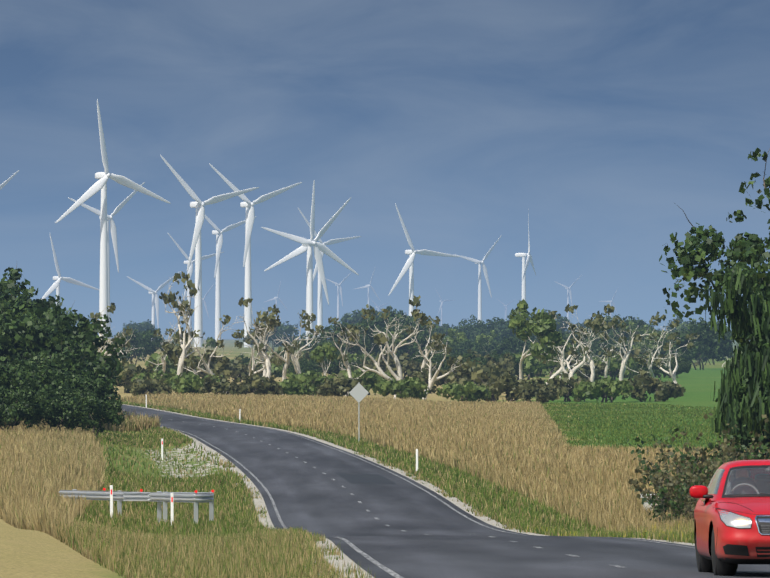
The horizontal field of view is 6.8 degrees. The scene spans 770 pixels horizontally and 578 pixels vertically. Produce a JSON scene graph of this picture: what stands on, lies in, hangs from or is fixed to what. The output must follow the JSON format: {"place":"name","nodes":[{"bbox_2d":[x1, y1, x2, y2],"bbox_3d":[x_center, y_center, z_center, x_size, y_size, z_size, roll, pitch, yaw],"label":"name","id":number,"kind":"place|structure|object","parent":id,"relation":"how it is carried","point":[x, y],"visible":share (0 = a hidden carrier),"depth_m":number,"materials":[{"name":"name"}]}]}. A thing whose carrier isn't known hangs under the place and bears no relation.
{"place":"outdoors","nodes":[
{"label":"outdoors","id":0,"kind":"place"},
{"bbox_2d":[0,338,753,577],"bbox_3d":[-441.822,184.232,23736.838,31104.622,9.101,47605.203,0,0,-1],"label":"terrain","id":1,"kind":"structure","parent":0,"point":[24,553],"depth_m":314.05,"materials":[{"name":"green plant"}]},
{"bbox_2d":[0,397,19,426],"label":"bush","id":2,"kind":"object","parent":1,"relation":"on","point":[5,414],"visible":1,"depth_m":357.87,"materials":[{"name":"green plant"}]},
{"bbox_2d":[0,359,45,400],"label":"bush","id":3,"kind":"object","parent":1,"relation":"on","point":[10,379],"visible":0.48,"depth_m":377.31,"materials":[{"name":"green plant"}]},
{"bbox_2d":[0,382,50,429],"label":"bush","id":4,"kind":"object","parent":1,"relation":"on","point":[34,409],"visible":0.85,"depth_m":359.71,"materials":[{"name":"green plant"}]},
{"bbox_2d":[0,265,76,362],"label":"scrub tree","id":5,"kind":"object","parent":1,"relation":"on","point":[10,289],"visible":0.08,"depth_m":450.73,"materials":[{"name":"green plant"}]},
{"bbox_2d":[3,352,75,424],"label":"bush","id":6,"kind":"object","parent":1,"relation":"on","point":[42,370],"visible":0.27,"depth_m":382.17,"materials":[{"name":"green plant"}]},
{"bbox_2d":[23,382,89,430],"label":"bush","id":7,"kind":"object","parent":1,"relation":"on","point":[65,413],"visible":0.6,"depth_m":363.61,"materials":[{"name":"green plant"}]},
{"bbox_2d":[0,301,129,383],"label":"scrub tree","id":8,"kind":"object","parent":1,"relation":"on","point":[20,334],"visible":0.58,"depth_m":438.38,"materials":[{"name":"green plant"}]},
{"bbox_2d":[12,335,121,400],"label":"bush","id":9,"kind":"object","parent":1,"relation":"on","point":[70,357],"visible":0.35,"depth_m":418.16,"materials":[{"name":"green plant"}]},
{"bbox_2d":[41,234,98,304],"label":"turbine tower","id":10,"kind":"structure","parent":1,"relation":"on","point":[56,284],"depth_m":5635.10,"materials":[{"name":"white"}]},
{"bbox_2d":[53,367,121,416],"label":"bush","id":11,"kind":"object","parent":1,"relation":"on","point":[103,389],"visible":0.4,"depth_m":393.63,"materials":[{"name":"green plant"}]},
{"bbox_2d":[62,389,127,435],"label":"bush","id":12,"kind":"object","parent":1,"relation":"on","point":[108,411],"visible":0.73,"depth_m":370.11,"materials":[{"name":"green plant"}]},
{"bbox_2d":[68,182,144,338],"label":"turbine tower","id":13,"kind":"structure","parent":1,"relation":"on","point":[113,230],"depth_m":4699.27,"materials":[{"name":"white"}]},
{"bbox_2d":[55,99,170,337],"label":"turbine tower","id":14,"kind":"structure","parent":1,"relation":"on","point":[97,186],"depth_m":3438.40,"materials":[{"name":"white metal"}]},
{"bbox_2d":[90,303,143,355],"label":"tree","id":15,"kind":"object","parent":1,"relation":"on","point":[112,307],"visible":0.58,"depth_m":718.46,"materials":[{"name":"green plant"}]},
{"bbox_2d":[85,409,160,431],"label":"grass","id":16,"kind":"structure","parent":1,"relation":"on","point":[138,422],"depth_m":419.15,"materials":[{"name":"plant"}]},
{"bbox_2d":[113,357,157,392],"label":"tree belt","id":17,"kind":"object","parent":1,"relation":"on","point":[128,373],"visible":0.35,"depth_m":696.62,"materials":[{"name":"green plant"}]},
{"bbox_2d":[59,488,213,522],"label":"guardrail","id":18,"kind":"object","parent":1,"relation":"on","point":[160,497],"visible":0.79,"depth_m":216.48,"materials":[{"name":"silver metal"}]},
{"bbox_2d":[108,326,165,363],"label":"tree","id":19,"kind":"object","parent":1,"relation":"on","point":[141,341],"visible":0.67,"depth_m":1393.77,"materials":[{"name":"green plant"}]},
{"bbox_2d":[129,373,171,395],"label":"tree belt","id":20,"kind":"object","parent":1,"relation":"on","point":[139,386],"visible":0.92,"depth_m":637.84,"materials":[{"name":"green plant"}]},
{"bbox_2d":[0,419,304,541],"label":"bank grass","id":21,"kind":"structure","parent":1,"relation":"on","point":[41,468],"depth_m":252.41,"materials":[{"name":"plant"}]},
{"bbox_2d":[127,271,180,340],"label":"turbine tower","id":22,"kind":"structure","parent":1,"relation":"on","point":[155,300],"depth_m":7048.72,"materials":[{"name":"white"}]},
{"bbox_2d":[131,368,176,391],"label":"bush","id":23,"kind":"object","parent":1,"relation":"on","point":[167,376],"visible":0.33,"depth_m":687.90,"materials":[{"name":"green plant"}]},
{"bbox_2d":[15,514,349,577],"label":"grass","id":24,"kind":"structure","parent":1,"relation":"on","point":[268,554],"depth_m":117.06,"materials":[{"name":"plant"}]},
{"bbox_2d":[159,272,207,376],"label":"tree","id":25,"kind":"object","parent":1,"relation":"on","point":[188,336],"visible":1,"depth_m":653.40,"materials":[{"name":"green plant"}]},
{"bbox_2d":[145,344,224,373],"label":"bush","id":26,"kind":"object","parent":1,"relation":"on","point":[170,367],"visible":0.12,"depth_m":956.27,"materials":[{"name":"green plant"}]},
{"bbox_2d":[169,368,222,394],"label":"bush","id":27,"kind":"object","parent":1,"relation":"on","point":[187,383],"visible":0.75,"depth_m":637.12,"materials":[{"name":"green plant"}]},
{"bbox_2d":[168,233,223,343],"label":"turbine tower","id":28,"kind":"structure","parent":1,"relation":"on","point":[190,271],"depth_m":6406.36,"materials":[{"name":"white"}]},
{"bbox_2d":[159,338,233,393],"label":"tree","id":29,"kind":"object","parent":1,"relation":"on","point":[173,352],"visible":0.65,"depth_m":699.10,"materials":[{"name":"green plant"}]},
{"bbox_2d":[172,315,244,392],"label":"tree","id":30,"kind":"object","parent":1,"relation":"on","point":[220,341],"visible":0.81,"depth_m":686.19,"materials":[{"name":"beige plant"}]},
{"bbox_2d":[160,155,259,346],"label":"turbine tower","id":31,"kind":"structure","parent":1,"relation":"on","point":[198,204],"depth_m":3810.66,"materials":[{"name":"white metal"}]},
{"bbox_2d":[198,374,247,395],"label":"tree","id":32,"kind":"object","parent":1,"relation":"on","point":[215,387],"visible":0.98,"depth_m":627.76,"materials":[{"name":"green plant"}]},
{"bbox_2d":[205,215,255,340],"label":"turbine tower","id":33,"kind":"structure","parent":1,"relation":"on","point":[217,232],"depth_m":5639.93,"materials":[{"name":"white metal"}]},
{"bbox_2d":[211,357,262,381],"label":"bush","id":34,"kind":"object","parent":1,"relation":"on","point":[236,368],"visible":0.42,"depth_m":933.05,"materials":[{"name":"green plant"}]},
{"bbox_2d":[209,163,301,346],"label":"turbine tower","id":35,"kind":"structure","parent":1,"relation":"on","point":[248,204],"depth_m":4147.42,"materials":[{"name":"white metal"}]},
{"bbox_2d":[232,297,280,379],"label":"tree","id":36,"kind":"object","parent":1,"relation":"on","point":[273,322],"visible":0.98,"depth_m":698.83,"materials":[{"name":"beige plant"}]},
{"bbox_2d":[234,370,282,395],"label":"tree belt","id":37,"kind":"object","parent":1,"relation":"on","point":[255,384],"visible":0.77,"depth_m":638.37,"materials":[{"name":"green plant"}]},
{"bbox_2d":[231,332,285,374],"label":"tree","id":38,"kind":"object","parent":1,"relation":"on","point":[275,359],"visible":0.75,"depth_m":757.15,"materials":[{"name":"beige plant"}]},
{"bbox_2d":[257,321,301,350],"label":"tree","id":39,"kind":"object","parent":1,"relation":"on","point":[282,329],"visible":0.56,"depth_m":2634.88,"materials":[{"name":"green plant"}]},
{"bbox_2d":[256,310,318,394],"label":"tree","id":40,"kind":"object","parent":1,"relation":"on","point":[288,349],"visible":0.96,"depth_m":717.59,"materials":[{"name":"beige plant"}]},
{"bbox_2d":[260,313,323,374],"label":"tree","id":41,"kind":"object","parent":1,"relation":"on","point":[295,361],"visible":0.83,"depth_m":759.39,"materials":[{"name":"beige plant"}]},
{"bbox_2d":[274,378,316,395],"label":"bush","id":42,"kind":"object","parent":1,"relation":"on","point":[289,387],"visible":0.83,"depth_m":647.90,"materials":[{"name":"green plant"}]},
{"bbox_2d":[262,198,350,345],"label":"turbine tower","id":43,"kind":"structure","parent":1,"relation":"on","point":[310,244],"depth_m":4100.29,"materials":[{"name":"white metal"}]},
{"bbox_2d":[264,180,358,331],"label":"turbine tower","id":44,"kind":"structure","parent":1,"relation":"on","point":[323,248],"depth_m":4246.72,"materials":[{"name":"white metal"}]},
{"bbox_2d":[283,364,350,396],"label":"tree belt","id":45,"kind":"object","parent":1,"relation":"on","point":[310,376],"visible":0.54,"depth_m":687.41,"materials":[{"name":"green plant"}]},
{"bbox_2d":[309,342,337,375],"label":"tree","id":46,"kind":"object","parent":1,"relation":"on","point":[318,353],"visible":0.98,"depth_m":739.84,"materials":[{"name":"green plant"}]},
{"bbox_2d":[309,348,346,374],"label":"bush","id":47,"kind":"object","parent":1,"relation":"on","point":[334,367],"visible":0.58,"depth_m":984.79,"materials":[{"name":"green plant"}]},
{"bbox_2d":[298,208,361,336],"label":"turbine tower","id":48,"kind":"structure","parent":1,"relation":"on","point":[319,303],"depth_m":5509.39,"materials":[{"name":"white"}]},
{"bbox_2d":[316,372,365,396],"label":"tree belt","id":49,"kind":"object","parent":1,"relation":"on","point":[343,386],"visible":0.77,"depth_m":637.97,"materials":[{"name":"green plant"}]},
{"bbox_2d":[325,317,359,395],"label":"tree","id":50,"kind":"object","parent":1,"relation":"on","point":[342,356],"visible":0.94,"depth_m":698.97,"materials":[{"name":"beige plant"}]},
{"bbox_2d":[308,316,389,357],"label":"tree","id":51,"kind":"object","parent":1,"relation":"on","point":[370,344],"visible":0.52,"depth_m":1313.86,"materials":[{"name":"green plant"}]},
{"bbox_2d":[349,382,368,441],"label":"curve warning sign","id":52,"kind":"object","parent":1,"relation":"on","point":[358,392],"visible":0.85,"depth_m":378.93,"materials":[{"name":"silver metal"}]},
{"bbox_2d":[332,305,390,329],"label":"tree","id":53,"kind":"object","parent":1,"relation":"on","point":[349,319],"visible":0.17,"depth_m":2511.02,"materials":[{"name":"green plant"}]},
{"bbox_2d":[340,365,402,394],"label":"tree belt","id":54,"kind":"object","parent":1,"relation":"on","point":[369,379],"visible":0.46,"depth_m":717.16,"materials":[{"name":"green plant"}]},
{"bbox_2d":[336,308,412,380],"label":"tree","id":55,"kind":"object","parent":1,"relation":"on","point":[381,373],"visible":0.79,"depth_m":698.15,"materials":[{"name":"beige plant"}]},
{"bbox_2d":[361,295,432,397],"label":"tree","id":56,"kind":"object","parent":1,"relation":"on","point":[422,318],"visible":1,"depth_m":659.07,"materials":[{"name":"beige plant"}]},
{"bbox_2d":[371,352,426,379],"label":"bush","id":57,"kind":"object","parent":1,"relation":"on","point":[409,367],"visible":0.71,"depth_m":974.00,"materials":[{"name":"green plant"}]},
{"bbox_2d":[363,312,437,337],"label":"tree","id":58,"kind":"object","parent":1,"relation":"on","point":[407,322],"visible":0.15,"depth_m":1497.62,"materials":[{"name":"green plant"}]},
{"bbox_2d":[373,373,430,398],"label":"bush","id":59,"kind":"object","parent":1,"relation":"on","point":[411,387],"visible":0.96,"depth_m":637.86,"materials":[{"name":"green plant"}]},
{"bbox_2d":[375,323,429,359],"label":"tree","id":60,"kind":"object","parent":1,"relation":"on","point":[414,346],"visible":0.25,"depth_m":1334.44,"materials":[{"name":"green plant"}]},
{"bbox_2d":[126,405,694,547],"bbox_3d":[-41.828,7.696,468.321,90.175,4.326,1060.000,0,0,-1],"label":"road edge line","id":61,"kind":"object","parent":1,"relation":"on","point":[429,492],"visible":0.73,"depth_m":243.22,"materials":[{"name":"paint"}]},
{"bbox_2d":[388,204,459,315],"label":"turbine tower","id":62,"kind":"structure","parent":1,"relation":"on","point":[409,263],"depth_m":4932.64,"materials":[{"name":"white metal"}]},
{"bbox_2d":[408,316,443,371],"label":"tree","id":63,"kind":"object","parent":1,"relation":"on","point":[436,321],"visible":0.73,"depth_m":898.73,"materials":[{"name":"beige plant"}]},
{"bbox_2d":[411,357,455,393],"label":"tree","id":64,"kind":"object","parent":1,"relation":"on","point":[424,376],"visible":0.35,"depth_m":737.71,"materials":[{"name":"green plant"}]},
{"bbox_2d":[116,392,764,533],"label":"strip grass","id":65,"kind":"structure","parent":1,"relation":"on","point":[523,444],"depth_m":355.77,"materials":[{"name":"beige plant"}]},
{"bbox_2d":[415,332,472,398],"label":"tree","id":66,"kind":"object","parent":1,"relation":"on","point":[453,362],"visible":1,"depth_m":678.78,"materials":[{"name":"beige plant"}]},
{"bbox_2d":[121,405,769,577],"bbox_3d":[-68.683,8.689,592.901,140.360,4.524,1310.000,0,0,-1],"label":"road seal","id":67,"kind":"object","parent":1,"relation":"on","point":[307,496],"visible":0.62,"depth_m":193.37,"materials":[{"name":"asphalt"}]},
{"bbox_2d":[161,426,402,577],"bbox_3d":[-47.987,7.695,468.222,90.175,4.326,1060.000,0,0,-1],"label":"road edge line","id":68,"kind":"object","parent":67,"relation":"on","point":[378,564],"visible":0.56,"depth_m":140.18,"materials":[{"name":"paint"}]},
{"bbox_2d":[336,473,397,484],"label":"road repair patch","id":69,"kind":"object","parent":67,"relation":"on","point":[364,478],"visible":1,"depth_m":269.93,"materials":[{"name":"asphalt"}]},
{"bbox_2d":[689,460,769,575],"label":"red sedan car","id":70,"kind":"object","parent":67,"relation":"on","point":[732,520],"visible":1,"depth_m":81.01,"materials":[{"name":"paint"}]},
{"bbox_2d":[208,451,694,577],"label":"grass shoulder tufts","id":71,"kind":"object","parent":1,"relation":"on","point":[338,552],"visible":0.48,"depth_m":157.63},
{"bbox_2d":[443,328,467,354],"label":"tree","id":72,"kind":"object","parent":1,"relation":"on","point":[451,341],"visible":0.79,"depth_m":1473.17,"materials":[{"name":"green plant"}]},
{"bbox_2d":[436,377,492,401],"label":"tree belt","id":73,"kind":"object","parent":1,"relation":"on","point":[469,391],"visible":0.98,"depth_m":638.46,"materials":[{"name":"green plant"}]},
{"bbox_2d":[454,338,491,357],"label":"tree","id":74,"kind":"object","parent":1,"relation":"on","point":[471,345],"visible":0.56,"depth_m":1457.14,"materials":[{"name":"green plant"}]},
{"bbox_2d":[444,358,504,394],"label":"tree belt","id":75,"kind":"object","parent":1,"relation":"on","point":[479,374],"visible":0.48,"depth_m":697.44,"materials":[{"name":"green plant"}]},
{"bbox_2d":[453,235,501,322],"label":"turbine tower","id":76,"kind":"structure","parent":1,"relation":"on","point":[478,262],"depth_m":7055.12,"materials":[{"name":"white"}]},
{"bbox_2d":[454,315,516,342],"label":"tree","id":77,"kind":"object","parent":1,"relation":"on","point":[486,328],"visible":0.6,"depth_m":2035.27,"materials":[{"name":"green plant"}]},
{"bbox_2d":[470,348,518,375],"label":"scrub tree","id":78,"kind":"object","parent":1,"relation":"on","point":[508,362],"visible":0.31,"depth_m":929.57,"materials":[{"name":"green plant"}]},
{"bbox_2d":[477,368,529,401],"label":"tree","id":79,"kind":"object","parent":1,"relation":"on","point":[506,381],"visible":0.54,"depth_m":647.66,"materials":[{"name":"green plant"}]},
{"bbox_2d":[491,334,533,357],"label":"tree","id":80,"kind":"object","parent":1,"relation":"on","point":[506,345],"visible":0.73,"depth_m":1447.86,"materials":[{"name":"green plant"}]},
{"bbox_2d":[483,347,553,379],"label":"scrub tree","id":81,"kind":"object","parent":1,"relation":"on","point":[532,364],"visible":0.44,"depth_m":981.12,"materials":[{"name":"green plant"}]},
{"bbox_2d":[515,209,535,300],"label":"turbine tower","id":82,"kind":"structure","parent":1,"relation":"on","point":[525,263],"depth_m":5642.72,"materials":[{"name":"white"}]},
{"bbox_2d":[508,299,562,379],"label":"tree","id":83,"kind":"object","parent":1,"relation":"on","point":[543,327],"visible":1,"depth_m":716.61,"materials":[{"name":"green plant"}]},
{"bbox_2d":[510,373,562,403],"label":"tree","id":84,"kind":"object","parent":1,"relation":"on","point":[541,390],"visible":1,"depth_m":637.87,"materials":[{"name":"green plant"}]},
{"bbox_2d":[547,372,590,401],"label":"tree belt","id":85,"kind":"object","parent":1,"relation":"on","point":[564,385],"visible":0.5,"depth_m":658.60,"materials":[{"name":"green plant"}]},
{"bbox_2d":[534,322,619,387],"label":"tree","id":86,"kind":"object","parent":1,"relation":"on","point":[575,356],"visible":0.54,"depth_m":741.11,"materials":[{"name":"beige plant"}]},
{"bbox_2d":[559,304,603,381],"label":"tree","id":87,"kind":"object","parent":1,"relation":"on","point":[596,327],"visible":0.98,"depth_m":719.42,"materials":[{"name":"beige plant"}]},
{"bbox_2d":[557,355,609,380],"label":"scrub tree","id":88,"kind":"object","parent":1,"relation":"on","point":[599,369],"visible":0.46,"depth_m":942.96,"materials":[{"name":"green plant"}]},
{"bbox_2d":[570,373,633,402],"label":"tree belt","id":89,"kind":"object","parent":1,"relation":"on","point":[611,390],"visible":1,"depth_m":649.01,"materials":[{"name":"green plant"}]},
{"bbox_2d":[580,320,636,387],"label":"tree","id":90,"kind":"object","parent":1,"relation":"on","point":[607,353],"visible":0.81,"depth_m":758.13,"materials":[{"name":"beige plant"}]},
{"bbox_2d":[527,517,694,542],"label":"grass","id":91,"kind":"structure","parent":1,"relation":"on","point":[683,530],"depth_m":174.86,"materials":[{"name":"plant"}]},
{"bbox_2d":[592,355,634,379],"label":"scrub tree","id":92,"kind":"object","parent":1,"relation":"on","point":[615,366],"visible":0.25,"depth_m":994.29,"materials":[{"name":"green plant"}]},
{"bbox_2d":[585,313,660,351],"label":"tree","id":93,"kind":"object","parent":1,"relation":"on","point":[638,323],"visible":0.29,"depth_m":1670.97,"materials":[{"name":"green plant"}]},
{"bbox_2d":[598,304,665,380],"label":"tree","id":94,"kind":"object","parent":1,"relation":"on","point":[622,341],"visible":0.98,"depth_m":738.70,"materials":[{"name":"beige plant"}]},
{"bbox_2d":[622,364,685,401],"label":"bush","id":95,"kind":"object","parent":1,"relation":"on","point":[642,382],"visible":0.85,"depth_m":657.82,"materials":[{"name":"green plant"}]},
{"bbox_2d":[622,319,685,393],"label":"tree","id":96,"kind":"object","parent":1,"relation":"on","point":[670,337],"visible":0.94,"depth_m":716.27,"materials":[{"name":"beige plant"}]},
{"bbox_2d":[635,332,699,382],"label":"tree","id":97,"kind":"object","parent":1,"relation":"on","point":[657,362],"visible":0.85,"depth_m":760.89,"materials":[{"name":"beige plant"}]},
{"bbox_2d":[627,442,709,511],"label":"shrub","id":98,"kind":"object","parent":1,"relation":"on","point":[632,481],"visible":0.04,"depth_m":210.93,"materials":[{"name":"green plant"}]},
{"bbox_2d":[630,446,708,515],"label":"shrub","id":99,"kind":"object","parent":1,"relation":"on","point":[656,482],"visible":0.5,"depth_m":198.97,"materials":[{"name":"green plant"}]},
{"bbox_2d":[643,475,703,522],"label":"shrub","id":100,"kind":"object","parent":1,"relation":"on","point":[662,506],"visible":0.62,"depth_m":194.91,"materials":[{"name":"green plant"}]},
{"bbox_2d":[649,474,702,521],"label":"shrub","id":101,"kind":"object","parent":1,"relation":"on","point":[690,508],"visible":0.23,"depth_m":189.36,"materials":[{"name":"green plant"}]},
{"bbox_2d":[663,356,691,376],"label":"scrub tree","id":102,"kind":"object","parent":1,"relation":"on","point":[683,366],"visible":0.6,"depth_m":1035.48,"materials":[{"name":"green plant"}]},
{"bbox_2d":[627,420,769,493],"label":"shrub","id":103,"kind":"object","parent":1,"relation":"on","point":[760,439],"visible":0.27,"depth_m":214.29,"materials":[{"name":"green plant"}]},
{"bbox_2d":[666,317,734,369],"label":"tree","id":104,"kind":"object","parent":1,"relation":"on","point":[718,350],"visible":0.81,"depth_m":1308.41,"materials":[{"name":"green plant"}]},
{"bbox_2d":[631,431,769,514],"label":"shrub","id":105,"kind":"object","parent":1,"relation":"on","point":[690,460],"visible":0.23,"depth_m":202.98,"materials":[{"name":"green plant"}]},
{"bbox_2d":[647,413,768,472],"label":"shrub","id":106,"kind":"object","parent":1,"relation":"on","point":[718,448],"visible":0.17,"depth_m":215.41,"materials":[{"name":"green plant"}]},
{"bbox_2d":[659,148,769,347],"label":"tree","id":107,"kind":"object","parent":1,"relation":"on","point":[749,249],"visible":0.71,"depth_m":254.26,"materials":[{"name":"green plant"}]},
{"bbox_2d":[672,431,769,488],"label":"shrub","id":108,"kind":"object","parent":1,"relation":"on","point":[716,463],"visible":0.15,"depth_m":196.66,"materials":[{"name":"green plant"}]},
{"bbox_2d":[702,262,769,459],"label":"weeping tree","id":109,"kind":"object","parent":1,"relation":"on","point":[745,387],"visible":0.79,"depth_m":237.90,"materials":[{"name":"green plant"}]},
{"bbox_2d":[0,0,769,338],"label":"sky","id":110,"kind":"structure","parent":0,"point":[598,119],"materials":[{"name":"blue"}]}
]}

